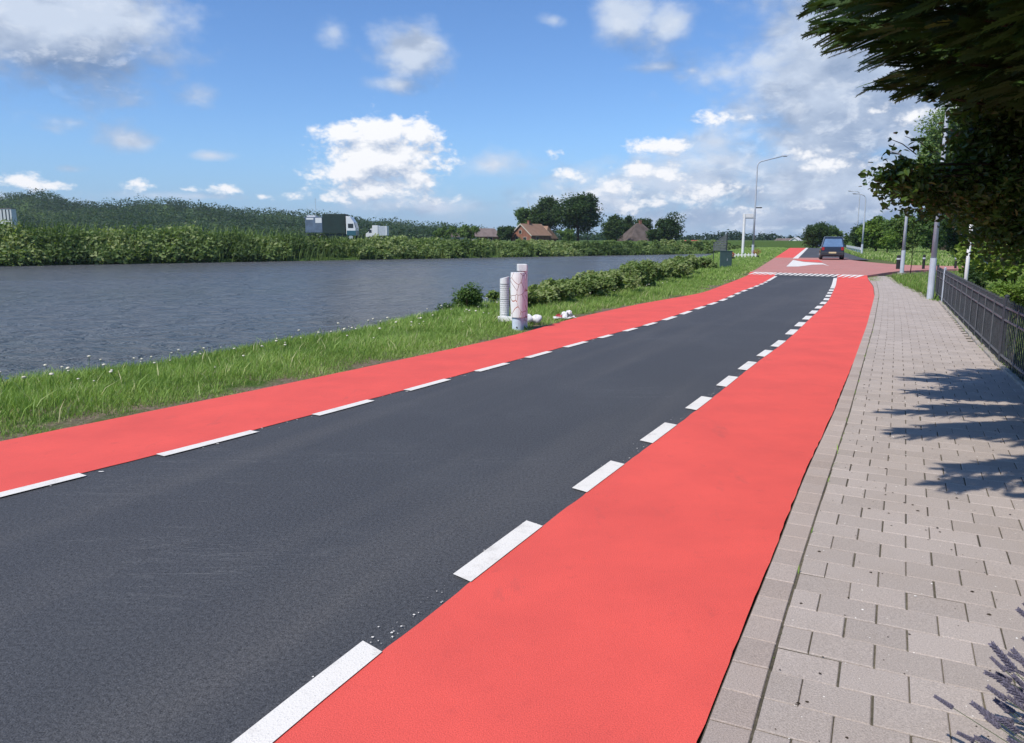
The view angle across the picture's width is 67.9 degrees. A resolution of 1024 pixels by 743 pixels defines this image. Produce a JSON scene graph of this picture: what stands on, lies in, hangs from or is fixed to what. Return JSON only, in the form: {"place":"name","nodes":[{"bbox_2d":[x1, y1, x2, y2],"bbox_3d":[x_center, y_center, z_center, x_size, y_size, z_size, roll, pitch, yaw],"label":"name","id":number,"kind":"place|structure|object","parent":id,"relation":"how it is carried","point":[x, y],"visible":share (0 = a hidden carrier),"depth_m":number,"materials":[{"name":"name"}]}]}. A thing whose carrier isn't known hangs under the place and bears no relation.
{"place":"outdoors","nodes":[
{"label":"outdoors","id":0,"kind":"place"},
{"bbox_2d":[1,197,387,239],"bbox_3d":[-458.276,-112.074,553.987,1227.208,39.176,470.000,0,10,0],"label":"hills","id":1,"kind":"structure","parent":0,"point":[215,223],"depth_m":557.57,"materials":[{"name":"green plant"}]},
{"bbox_2d":[0,208,17,225],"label":"apartment block","id":2,"kind":"structure","parent":1,"relation":"on","point":[7,213],"depth_m":321.64,"materials":[{"name":"white concrete"}]},
{"bbox_2d":[0,187,607,239],"bbox_3d":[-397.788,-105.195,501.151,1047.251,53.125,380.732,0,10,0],"label":"hill forest","id":3,"kind":"object","parent":1,"relation":"on","point":[227,219],"visible":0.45,"depth_m":472.03,"materials":[{"name":"green plant"}]},
{"bbox_2d":[0,254,710,381],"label":"water","id":4,"kind":"structure","parent":0,"point":[55,317],"depth_m":31.96,"materials":[{"name":"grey liquid"}]},
{"bbox_2d":[0,276,833,742],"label":"road","id":5,"kind":"structure","parent":0,"point":[228,590],"depth_m":4.30,"materials":[{"name":"grey asphalt"}]},
{"bbox_2d":[50,338,759,676],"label":"paint crumbs","id":6,"kind":"object","parent":5,"relation":"on","point":[413,614],"visible":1,"depth_m":4.32,"materials":[{"name":"white paint"}]},
{"bbox_2d":[0,276,836,742],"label":"lane markings","id":7,"kind":"object","parent":5,"relation":"on","point":[272,726],"visible":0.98,"depth_m":3.80,"materials":[{"name":"paint"}]},
{"bbox_2d":[775,273,836,277],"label":"ramp","id":8,"kind":"structure","parent":5,"relation":"on","point":[814,276],"depth_m":32.60,"materials":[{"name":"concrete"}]},
{"bbox_2d":[0,0,1010,238],"label":"sky","id":9,"kind":"structure","parent":0,"point":[468,112],"materials":[{"name":"blue"}]},
{"bbox_2d":[0,240,1018,742],"bbox_3d":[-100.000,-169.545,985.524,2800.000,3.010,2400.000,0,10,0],"label":"ground","id":10,"kind":"structure","parent":0,"point":[102,416],"depth_m":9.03,"materials":[{"name":"green plant"}]},
{"bbox_2d":[305,214,358,239],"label":"lorry","id":11,"kind":"object","parent":10,"relation":"on","point":[337,224],"visible":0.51,"depth_m":106.94,"materials":[{"name":"white paint"}]},
{"bbox_2d":[0,282,705,431],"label":"tall grass","id":12,"kind":"structure","parent":10,"relation":"on","point":[370,345],"depth_m":10.05,"materials":[{"name":"green plant"}]},
{"bbox_2d":[366,225,388,240],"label":"box van","id":13,"kind":"object","parent":10,"relation":"on","point":[381,230],"visible":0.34,"depth_m":109.26,"materials":[{"name":"white paint"}]},
{"bbox_2d":[0,218,755,265],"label":"bank bushes","id":14,"kind":"object","parent":10,"relation":"on","point":[120,256],"visible":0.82,"depth_m":85.30,"materials":[{"name":"green plant"}]},
{"bbox_2d":[0,275,773,491],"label":"cycle lane","id":15,"kind":"structure","parent":10,"relation":"on","point":[38,458],"depth_m":7.49,"materials":[{"name":"red asphalt"}]},
{"bbox_2d":[749,272,775,275],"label":"ramp","id":16,"kind":"structure","parent":15,"relation":"on","point":[761,274],"depth_m":33.85,"materials":[{"name":"red asphalt"}]},
{"bbox_2d":[435,302,453,310],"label":"bank bush","id":17,"kind":"object","parent":10,"relation":"on","point":[446,305],"visible":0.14,"depth_m":17.24,"materials":[{"name":"green plant"}]},
{"bbox_2d":[433,225,458,239],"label":"leafy tree","id":18,"kind":"object","parent":10,"relation":"on","point":[443,232],"visible":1,"depth_m":180.16,"materials":[{"name":"green plant"}]},
{"bbox_2d":[441,233,477,239],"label":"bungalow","id":19,"kind":"object","parent":10,"relation":"on","point":[460,238],"visible":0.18,"depth_m":190.58,"materials":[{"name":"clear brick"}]},
{"bbox_2d":[449,282,485,308],"bbox_3d":[-1.052,-1.472,17.627,0.915,1.261,0.944,0,10,0],"label":"bank bush","id":20,"kind":"object","parent":10,"relation":"on","point":[470,295],"visible":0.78,"depth_m":17.41,"materials":[{"name":"green plant"}]},
{"bbox_2d":[456,224,479,238],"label":"leafy tree","id":21,"kind":"object","parent":10,"relation":"on","point":[464,231],"visible":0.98,"depth_m":178.25,"materials":[{"name":"green plant"}]},
{"bbox_2d":[475,228,499,240],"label":"bungalow","id":22,"kind":"object","parent":10,"relation":"on","point":[489,233],"visible":0.41,"depth_m":194.72,"materials":[{"name":"pink brick"}]},
{"bbox_2d":[500,277,508,315],"bbox_3d":[-0.145,-1.369,15.016,0.188,1.007,0.190,0,10,0],"label":"painted post","id":23,"kind":"object","parent":10,"relation":"on","point":[504,296],"visible":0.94,"depth_m":14.92,"materials":[{"name":"white paint"}]},
{"bbox_2d":[498,316,511,321],"bbox_3d":[-0.088,-1.021,14.872,0.380,0.110,0.100,4,11,24],"label":"fallen board","id":24,"kind":"object","parent":10,"relation":"on","point":[505,318],"visible":0.33,"depth_m":14.84,"materials":[{"name":"white paint"}]},
{"bbox_2d":[497,226,515,240],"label":"leafy tree","id":25,"kind":"object","parent":10,"relation":"on","point":[504,232],"visible":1,"depth_m":183.74,"materials":[{"name":"green plant"}]},
{"bbox_2d":[486,288,547,305],"bbox_3d":[0.125,-1.721,18.449,1.697,0.676,2.001,9,14,43],"label":"bank bush","id":26,"kind":"object","parent":10,"relation":"on","point":[494,296],"visible":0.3,"depth_m":18.12,"materials":[{"name":"green plant"}]},
{"bbox_2d":[510,272,524,330],"bbox_3d":[0.106,-1.218,13.757,0.272,1.140,0.272,0,10,0],"label":"painted post","id":27,"kind":"object","parent":10,"relation":"on","point":[517,293],"visible":0.94,"depth_m":13.64,"materials":[{"name":"white paint"}]},
{"bbox_2d":[517,264,527,327],"bbox_3d":[0.195,-1.343,14.070,0.195,1.280,0.184,-1,10,-8],"label":"painted post","id":28,"kind":"object","parent":10,"relation":"on","point":[522,267],"visible":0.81,"depth_m":13.99,"materials":[{"name":"paint"}]},
{"bbox_2d":[513,207,534,225],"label":"leafy tree","id":29,"kind":"object","parent":10,"relation":"on","point":[522,214],"visible":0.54,"depth_m":198.47,"materials":[{"name":"green plant"}]},
{"bbox_2d":[528,314,532,323],"bbox_3d":[0.286,-1.023,14.740,0.250,0.197,0.184,0,10,0],"label":"plastic bundle","id":30,"kind":"object","parent":10,"relation":"on","point":[530,319],"visible":0.38,"depth_m":14.67,"materials":[{"name":"white plastic"}]},
{"bbox_2d":[511,220,551,240],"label":"brick house","id":31,"kind":"structure","parent":10,"relation":"on","point":[528,230],"depth_m":184.53,"materials":[{"name":"red brick"}]},
{"bbox_2d":[532,314,541,322],"bbox_3d":[0.477,-1.020,14.747,0.220,0.174,0.193,0,10,0],"label":"plastic bundle","id":32,"kind":"object","parent":10,"relation":"on","point":[537,318],"visible":1,"depth_m":14.68,"materials":[{"name":"white plastic"}]},
{"bbox_2d":[529,195,563,233],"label":"leafy tree","id":33,"kind":"object","parent":10,"relation":"on","point":[542,213],"visible":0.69,"depth_m":195.82,"materials":[{"name":"green plant"}]},
{"bbox_2d":[528,282,573,303],"bbox_3d":[0.762,-1.870,19.009,1.519,0.741,2.229,4,11,22],"label":"bank bush","id":34,"kind":"object","parent":10,"relation":"on","point":[552,293],"visible":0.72,"depth_m":18.74,"materials":[{"name":"green plant"}]},
{"bbox_2d":[544,226,557,240],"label":"brick house","id":35,"kind":"structure","parent":10,"relation":"on","point":[553,236],"depth_m":190.81,"materials":[{"name":"red brick"}]},
{"bbox_2d":[553,310,575,318],"bbox_3d":[1.064,-1.164,15.543,0.496,0.164,0.155,-3,10,-14],"label":"crumpled packaging","id":36,"kind":"object","parent":10,"relation":"on","point":[568,314],"visible":1,"depth_m":15.55,"materials":[{"name":"white plastic"}]},
{"bbox_2d":[537,277,592,299],"bbox_3d":[1.391,-2.138,20.284,1.511,0.804,2.150,2,10,9],"label":"bank bush","id":37,"kind":"object","parent":10,"relation":"on","point":[582,288],"visible":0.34,"depth_m":19.68,"materials":[{"name":"green plant"}]},
{"bbox_2d":[556,228,576,240],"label":"leafy tree","id":38,"kind":"object","parent":10,"relation":"on","point":[566,233],"visible":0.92,"depth_m":175.94,"materials":[{"name":"green plant"}]},
{"bbox_2d":[273,278,873,742],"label":"cycle lane","id":39,"kind":"structure","parent":10,"relation":"on","point":[613,606],"depth_m":3.42,"materials":[{"name":"red asphalt"}]},
{"bbox_2d":[837,275,867,278],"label":"ramp","id":40,"kind":"structure","parent":39,"relation":"on","point":[862,277],"depth_m":31.30,"materials":[{"name":"red asphalt"}]},
{"bbox_2d":[549,191,606,240],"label":"leafy tree","id":41,"kind":"object","parent":10,"relation":"on","point":[580,212],"visible":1,"depth_m":190.12,"materials":[{"name":"green plant"}]},
{"bbox_2d":[561,273,615,296],"bbox_3d":[2.060,-2.334,21.399,1.712,0.868,2.169,0,10,0],"label":"bank bush","id":42,"kind":"object","parent":10,"relation":"on","point":[601,285],"visible":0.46,"depth_m":21.00,"materials":[{"name":"green plant"}]},
{"bbox_2d":[390,229,803,239],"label":"wood","id":43,"kind":"object","parent":10,"relation":"on","point":[732,235],"visible":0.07,"depth_m":343.13,"materials":[{"name":"green plant"}]},
{"bbox_2d":[572,269,641,291],"bbox_3d":[2.803,-2.686,23.245,1.698,0.892,2.293,-3,10,-18],"label":"bank bush","id":44,"kind":"object","parent":10,"relation":"on","point":[619,277],"visible":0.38,"depth_m":22.67,"materials":[{"name":"green plant"}]},
{"bbox_2d":[598,214,624,240],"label":"leafy tree","id":45,"kind":"object","parent":10,"relation":"on","point":[613,227],"visible":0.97,"depth_m":181.70,"materials":[{"name":"green plant"}]},
{"bbox_2d":[621,214,640,233],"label":"leafy tree","id":46,"kind":"object","parent":10,"relation":"on","point":[628,222],"visible":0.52,"depth_m":201.11,"materials":[{"name":"green plant"}]},
{"bbox_2d":[607,261,656,286],"bbox_3d":[3.908,-3.172,25.488,1.985,1.091,2.434,0,10,0],"label":"bank bush","id":47,"kind":"object","parent":10,"relation":"on","point":[645,274],"visible":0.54,"depth_m":24.67,"materials":[{"name":"green plant"}]},
{"bbox_2d":[617,220,647,240],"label":"farmhouse","id":48,"kind":"object","parent":10,"relation":"on","point":[636,232],"visible":0.36,"depth_m":188.84,"materials":[{"name":"red brick"}]},
{"bbox_2d":[637,218,654,229],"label":"leafy tree","id":49,"kind":"object","parent":10,"relation":"on","point":[647,223],"visible":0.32,"depth_m":202.77,"materials":[{"name":"green plant"}]},
{"bbox_2d":[622,259,673,281],"bbox_3d":[5.103,-3.680,28.382,2.015,1.087,2.250,0,10,0],"label":"bank bush","id":50,"kind":"object","parent":10,"relation":"on","point":[663,271],"visible":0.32,"depth_m":27.66,"materials":[{"name":"green plant"}]},
{"bbox_2d":[645,228,663,240],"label":"leafy tree","id":51,"kind":"object","parent":10,"relation":"on","point":[653,234],"visible":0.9,"depth_m":174.31,"materials":[{"name":"green plant"}]},
{"bbox_2d":[655,211,685,240],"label":"leafy tree","id":52,"kind":"object","parent":10,"relation":"on","point":[670,227],"visible":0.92,"depth_m":179.34,"materials":[{"name":"green plant"}]},
{"bbox_2d":[654,259,692,278],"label":"bank bush","id":53,"kind":"object","parent":10,"relation":"on","point":[684,269],"visible":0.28,"depth_m":30.93,"materials":[{"name":"green plant"}]},
{"bbox_2d":[662,254,700,272],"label":"bank bush","id":54,"kind":"object","parent":10,"relation":"on","point":[693,263],"visible":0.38,"depth_m":33.73,"materials":[{"name":"green plant"}]},
{"bbox_2d":[683,254,718,268],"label":"bank bush","id":55,"kind":"object","parent":10,"relation":"on","point":[706,262],"visible":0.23,"depth_m":37.94,"materials":[{"name":"green plant"}]},
{"bbox_2d":[713,232,727,261],"bbox_3d":[11.880,-6.929,43.427,0.788,2.036,0.072,1,10,5],"label":"slatted board","id":56,"kind":"object","parent":10,"relation":"on","point":[724,238],"visible":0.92,"depth_m":43.35,"materials":[{"name":"paint"}]},
{"bbox_2d":[719,251,732,267],"bbox_3d":[11.484,-5.896,40.862,0.620,1.180,0.405,1,10,6],"label":"utility cabinet","id":57,"kind":"object","parent":10,"relation":"on","point":[726,258],"visible":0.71,"depth_m":40.66,"materials":[{"name":"metal"}]},
{"bbox_2d":[734,253,755,257],"bbox_3d":[19.065,-9.480,62.675,2.100,0.580,0.060,2,10,14],"label":"picket fence","id":58,"kind":"object","parent":10,"relation":"on","point":[738,254],"visible":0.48,"depth_m":62.63,"materials":[{"name":"white paint"}]},
{"bbox_2d":[741,214,753,252],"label":"route sign","id":59,"kind":"object","parent":10,"relation":"on","point":[748,216],"visible":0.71,"depth_m":76.51,"materials":[{"name":"white metal"}]},
{"bbox_2d":[751,155,788,254],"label":"street lamp","id":60,"kind":"object","parent":10,"relation":"on","point":[753,236],"visible":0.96,"depth_m":68.35,"materials":[{"name":"metal"}]},
{"bbox_2d":[774,238,791,240],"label":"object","id":61,"kind":"structure","parent":10,"relation":"on","point":[782,239],"depth_m":257.55,"materials":[{"name":"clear glass"}]},
{"bbox_2d":[701,277,878,742],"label":"kerb","id":62,"kind":"structure","parent":10,"relation":"on","point":[738,700],"depth_m":3.40,"materials":[{"name":"grey concrete"}]},
{"bbox_2d":[775,248,804,257],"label":"cycle lane","id":63,"kind":"structure","parent":10,"relation":"on","point":[791,253],"depth_m":80.10,"materials":[{"name":"red asphalt"}]},
{"bbox_2d":[789,237,802,240],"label":"white house","id":64,"kind":"structure","parent":10,"relation":"on","point":[795,239],"depth_m":224.48,"materials":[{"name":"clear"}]},
{"bbox_2d":[799,221,833,247],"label":"leafy tree","id":65,"kind":"object","parent":10,"relation":"on","point":[815,234],"visible":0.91,"depth_m":137.45,"materials":[{"name":"green plant"}]},
{"bbox_2d":[829,224,843,236],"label":"leafy tree","id":66,"kind":"object","parent":10,"relation":"on","point":[836,231],"visible":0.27,"depth_m":142.92,"materials":[{"name":"green plant"}]},
{"bbox_2d":[843,233,848,247],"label":"leafy tree","id":67,"kind":"object","parent":10,"relation":"on","point":[844,240],"visible":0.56,"depth_m":118.22,"materials":[{"name":"green plant"}]},
{"bbox_2d":[846,245,860,251],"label":"guard rail","id":68,"kind":"object","parent":10,"relation":"on","point":[853,248],"visible":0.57,"depth_m":87.79,"materials":[{"name":"silver metal"}]},
{"bbox_2d":[848,190,859,246],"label":"street lamp","id":69,"kind":"object","parent":10,"relation":"on","point":[858,207],"visible":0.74,"depth_m":102.63,"materials":[{"name":"metal"}]},
{"bbox_2d":[844,223,867,248],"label":"leafy tree","id":70,"kind":"object","parent":10,"relation":"on","point":[853,236],"visible":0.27,"depth_m":102.10,"materials":[{"name":"green plant"}]},
{"bbox_2d":[751,258,962,276],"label":"brick plateau","id":71,"kind":"structure","parent":10,"relation":"on","point":[836,266],"depth_m":40.49,"materials":[{"name":"red brick"}]},
{"bbox_2d":[748,272,863,277],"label":"plateau markings","id":72,"kind":"object","parent":71,"relation":"on","point":[768,273],"visible":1,"depth_m":32.87,"materials":[{"name":"paint"}]},
{"bbox_2d":[786,260,827,266],"bbox_3d":[18.730,-6.848,47.982,2.215,0.001,14.386,4,11,21],"label":"hatch marking","id":73,"kind":"object","parent":71,"relation":"on","point":[794,263],"visible":1,"depth_m":46.94,"materials":[{"name":"paint"}]},
{"bbox_2d":[800,260,821,261],"bbox_3d":[20.842,-7.660,52.654,1.500,0.001,6.543,2,10,12],"label":"red band","id":74,"kind":"object","parent":71,"relation":"on","point":[812,260],"visible":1,"depth_m":53.58,"materials":[{"name":"red asphalt"}]},
{"bbox_2d":[818,236,844,259],"bbox_3d":[23.963,-9.268,57.004,1.916,1.683,3.939,4,11,20],"label":"parked car","id":75,"kind":"object","parent":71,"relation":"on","point":[832,246],"visible":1,"depth_m":55.38,"materials":[{"name":"blue paint"}]},
{"bbox_2d":[896,255,900,268],"bbox_3d":[19.567,-5.377,38.522,0.212,1.020,0.212,-2,10,-12],"label":"bollard","id":76,"kind":"object","parent":71,"relation":"on","point":[898,259],"visible":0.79,"depth_m":38.42,"materials":[{"name":"black plastic"}]},
{"bbox_2d":[922,255,925,268],"bbox_3d":[20.847,-5.391,38.519,0.142,1.050,0.142,-2,10,-12],"label":"bollard","id":77,"kind":"object","parent":71,"relation":"on","point":[923,262],"visible":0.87,"depth_m":38.44,"materials":[{"name":"black plastic"}]},
{"bbox_2d":[852,192,865,253],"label":"street lamp","id":78,"kind":"object","parent":10,"relation":"on","point":[863,223],"visible":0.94,"depth_m":73.73,"materials":[{"name":"metal"}]},
{"bbox_2d":[855,215,885,250],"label":"leafy tree","id":79,"kind":"object","parent":10,"relation":"on","point":[873,230],"visible":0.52,"depth_m":87.53,"materials":[{"name":"green plant"}]},
{"bbox_2d":[877,229,899,252],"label":"leafy tree","id":80,"kind":"object","parent":10,"relation":"on","point":[888,240],"visible":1,"depth_m":74.63,"materials":[{"name":"green plant"}]},
{"bbox_2d":[890,150,907,274],"bbox_3d":[17.154,-6.889,33.941,1.446,5.732,0.260,-4,10,-20],"label":"street lamp","id":81,"kind":"object","parent":10,"relation":"on","point":[903,252],"visible":0.48,"depth_m":34.29,"materials":[{"name":"metal"}]},
{"bbox_2d":[880,212,920,250],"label":"leafy tree","id":82,"kind":"object","parent":10,"relation":"on","point":[896,224],"visible":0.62,"depth_m":81.65,"materials":[{"name":"green plant"}]},
{"bbox_2d":[844,247,961,265],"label":"roadside grass","id":83,"kind":"structure","parent":10,"relation":"on","point":[944,258],"depth_m":64.11,"materials":[{"name":"green plant"}]},
{"bbox_2d":[796,0,1023,122],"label":"conifer","id":84,"kind":"object","parent":10,"relation":"on","point":[975,48],"visible":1,"depth_m":5.21,"materials":[{"name":"green plant"}]},
{"bbox_2d":[907,240,917,273],"bbox_3d":[18.435,-5.277,35.072,0.591,1.769,0.597,0,10,0],"label":"sapling","id":85,"kind":"object","parent":10,"relation":"on","point":[912,246],"visible":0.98,"depth_m":35.01,"materials":[{"name":"green plant"}]},
{"bbox_2d":[912,207,947,252],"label":"leafy tree","id":86,"kind":"object","parent":10,"relation":"on","point":[925,238],"visible":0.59,"depth_m":77.98,"materials":[{"name":"green plant"}]},
{"bbox_2d":[926,101,949,298],"bbox_3d":[12.022,-5.077,19.633,1.816,7.070,0.192,4,10,20],"label":"street lamp","id":87,"kind":"object","parent":10,"relation":"on","point":[931,276],"visible":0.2,"depth_m":20.21,"materials":[{"name":"metal"}]},
{"bbox_2d":[858,81,1023,278],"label":"broadleaf tree","id":88,"kind":"object","parent":10,"relation":"on","point":[980,183],"visible":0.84,"depth_m":6.72,"materials":[{"name":"green plant"}]},
{"bbox_2d":[912,103,992,250],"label":"leafy tree","id":89,"kind":"object","parent":10,"relation":"on","point":[933,136],"visible":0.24,"depth_m":91.79,"materials":[{"name":"green plant"}]},
{"bbox_2d":[889,270,1023,370],"bbox_3d":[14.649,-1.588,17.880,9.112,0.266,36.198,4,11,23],"label":"garden grass","id":90,"kind":"structure","parent":10,"relation":"on","point":[916,280],"depth_m":26.43,"materials":[{"name":"green plant"}]},
{"bbox_2d":[939,204,982,253],"bbox_3d":[36.364,-12.033,60.893,4.541,6.286,4.916,5,11,27],"label":"leafy tree","id":91,"kind":"object","parent":10,"relation":"on","point":[952,238],"visible":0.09,"depth_m":61.12,"materials":[{"name":"green plant"}]},
{"bbox_2d":[964,224,972,280],"bbox_3d":[9.493,-2.339,15.833,0.090,2.578,0.090,0,10,0],"label":"white pole","id":92,"kind":"object","parent":10,"relation":"on","point":[967,267],"visible":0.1,"depth_m":15.82,"materials":[{"name":"metal"}]},
{"bbox_2d":[961,267,989,287],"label":"garden bush","id":93,"kind":"object","parent":10,"relation":"on","point":[974,277],"visible":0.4,"depth_m":20.37,"materials":[{"name":"green plant"}]},
{"bbox_2d":[938,301,1023,388],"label":"edging","id":94,"kind":"object","parent":10,"relation":"on","point":[1005,369],"visible":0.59,"depth_m":10.58,"materials":[{"name":"concrete"}]},
{"bbox_2d":[934,265,1023,380],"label":"garden fence","id":95,"kind":"object","parent":94,"relation":"on","point":[983,314],"visible":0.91,"depth_m":11.37,"materials":[{"name":"metal"}]},
{"bbox_2d":[948,237,1023,284],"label":"garden bush","id":96,"kind":"object","parent":10,"relation":"on","point":[1009,271],"visible":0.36,"depth_m":21.07,"materials":[{"name":"green plant"}]},
{"bbox_2d":[984,274,1023,320],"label":"garden bush","id":97,"kind":"object","parent":10,"relation":"on","point":[1013,291],"visible":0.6,"depth_m":14.65,"materials":[{"name":"green plant"}]},
{"bbox_2d":[799,248,867,259],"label":"road","id":98,"kind":"structure","parent":0,"point":[811,253],"depth_m":70.56,"materials":[{"name":"grey asphalt"}]},
{"bbox_2d":[794,248,807,257],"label":"edge line","id":99,"kind":"object","parent":98,"relation":"on","point":[800,253],"visible":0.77,"depth_m":79.83,"materials":[{"name":"paint"}]},
{"bbox_2d":[700,276,1023,742],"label":"pavement","id":100,"kind":"structure","parent":0,"point":[898,717],"depth_m":3.84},
{"bbox_2d":[775,307,1017,741],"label":"grit","id":101,"kind":"object","parent":100,"relation":"on","point":[989,614],"visible":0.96,"depth_m":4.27,"materials":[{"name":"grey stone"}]},
{"bbox_2d":[773,275,1023,657],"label":"joint weeds","id":102,"kind":"object","parent":100,"relation":"on","point":[866,351],"visible":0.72,"depth_m":13.45,"materials":[{"name":"green plant"}]},
{"bbox_2d":[933,641,1023,742],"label":"lavender","id":103,"kind":"object","parent":100,"relation":"on","point":[1012,690],"visible":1,"depth_m":2.23,"materials":[{"name":"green plant"}]},
{"bbox_2d":[983,603,1023,724],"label":"lavender","id":104,"kind":"object","parent":100,"relation":"on","point":[999,677],"visible":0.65,"depth_m":2.44,"materials":[{"name":"purple plant"}]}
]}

